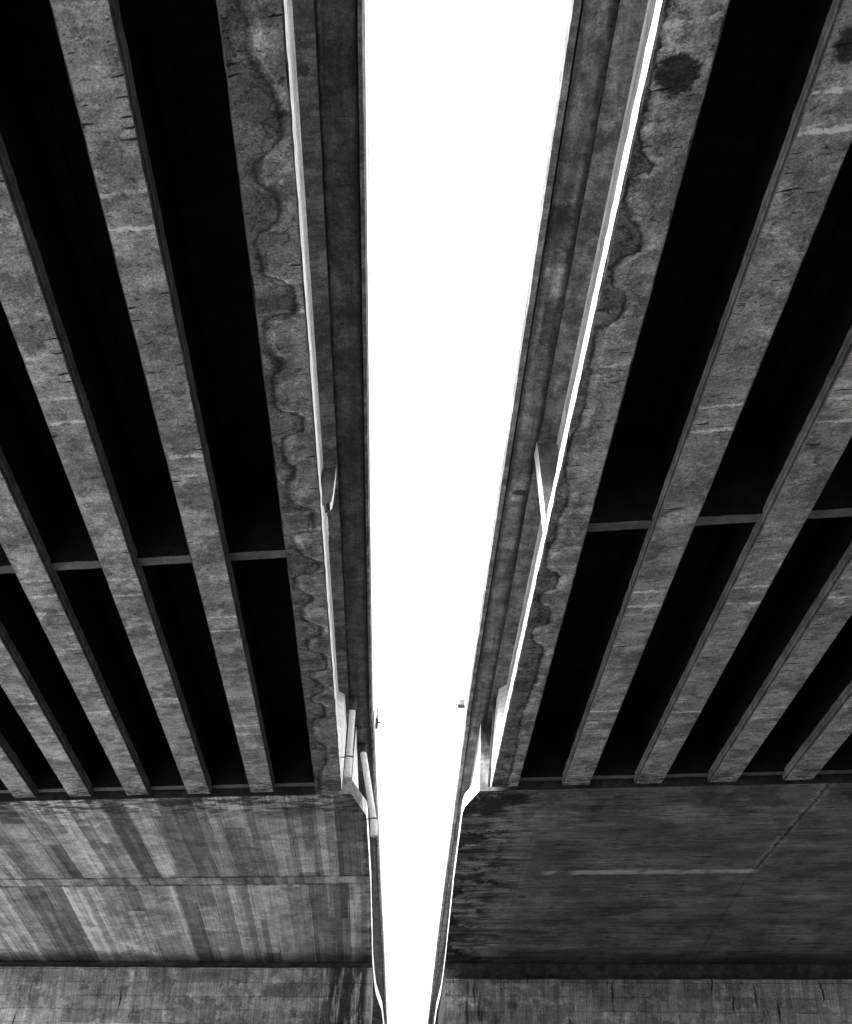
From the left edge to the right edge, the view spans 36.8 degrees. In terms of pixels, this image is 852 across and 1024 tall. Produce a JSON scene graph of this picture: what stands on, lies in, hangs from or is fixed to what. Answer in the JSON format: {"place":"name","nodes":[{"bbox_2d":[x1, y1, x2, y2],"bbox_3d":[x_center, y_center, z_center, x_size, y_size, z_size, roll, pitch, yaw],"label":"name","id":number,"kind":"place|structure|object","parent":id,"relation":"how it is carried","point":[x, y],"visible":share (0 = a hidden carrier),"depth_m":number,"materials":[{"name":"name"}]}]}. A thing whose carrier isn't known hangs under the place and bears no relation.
{"place":"outdoors","nodes":[
{"label":"outdoors","id":0,"kind":"place"},
{"bbox_2d":[369,0,562,1023],"label":"sky","id":1,"kind":"structure","parent":0,"point":[459,90],"materials":[{"name":"white"}]},
{"label":"ground","id":2,"kind":"structure","parent":0,"visible":0},
{"bbox_2d":[0,726,383,1023],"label":"bridge pier","id":3,"kind":"structure","parent":2,"relation":"on","point":[216,906],"depth_m":31.07,"materials":[{"name":"concrete"}]},
{"bbox_2d":[0,0,388,1023],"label":"concrete bridge","id":4,"kind":"structure","parent":3,"relation":"on","point":[186,544],"depth_m":14.83,"materials":[{"name":"concrete"}]},
{"bbox_2d":[341,696,356,777],"bbox_3d":[-1.405,4.036,23.065,0.232,1.514,0.242,3,-32,0],"label":"drain pipe","id":5,"kind":"object","parent":4,"relation":"attached to","point":[348,757],"visible":1,"depth_m":23.03,"materials":[{"name":"white plastic"}]},
{"bbox_2d":[358,743,377,836],"bbox_3d":[-1.143,5.347,24.800,0.583,1.955,0.218,-18,-37,30],"label":"drain pipe","id":6,"kind":"object","parent":4,"relation":"attached to","point":[373,819],"visible":1,"depth_m":24.68,"materials":[{"name":"white plastic"}]},
{"bbox_2d":[375,707,379,728],"bbox_3d":[-1.010,4.309,26.882,0.115,0.462,0.150,3,-32,0],"label":"lamp","id":7,"kind":"object","parent":4,"relation":"attached to","point":[376,723],"depth_m":26.76,"materials":[{"name":"grey metal"}]},
{"bbox_2d":[434,722,851,1023],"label":"bridge pier","id":8,"kind":"structure","parent":2,"relation":"on","point":[691,900],"depth_m":28.90,"materials":[{"name":"concrete"}]},
{"bbox_2d":[427,0,851,1023],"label":"concrete bridge","id":9,"kind":"structure","parent":8,"relation":"on","point":[667,582],"depth_m":14.73,"materials":[{"name":"grey concrete"}]},
{"bbox_2d":[458,699,464,707],"bbox_3d":[0.735,3.924,26.226,0.165,0.135,0.160,3,-32,0],"label":"junction box","id":10,"kind":"object","parent":9,"relation":"attached to","point":[461,704],"visible":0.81,"depth_m":26.18,"materials":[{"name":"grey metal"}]},
{"bbox_2d":[488,697,496,786],"bbox_3d":[1.256,4.131,23.111,0.189,1.395,1.048,3,-32,0],"label":"drain pipe","id":11,"kind":"object","parent":9,"relation":"attached to","point":[492,735],"visible":0.95,"depth_m":23.07,"materials":[{"name":"metal"}]}
]}

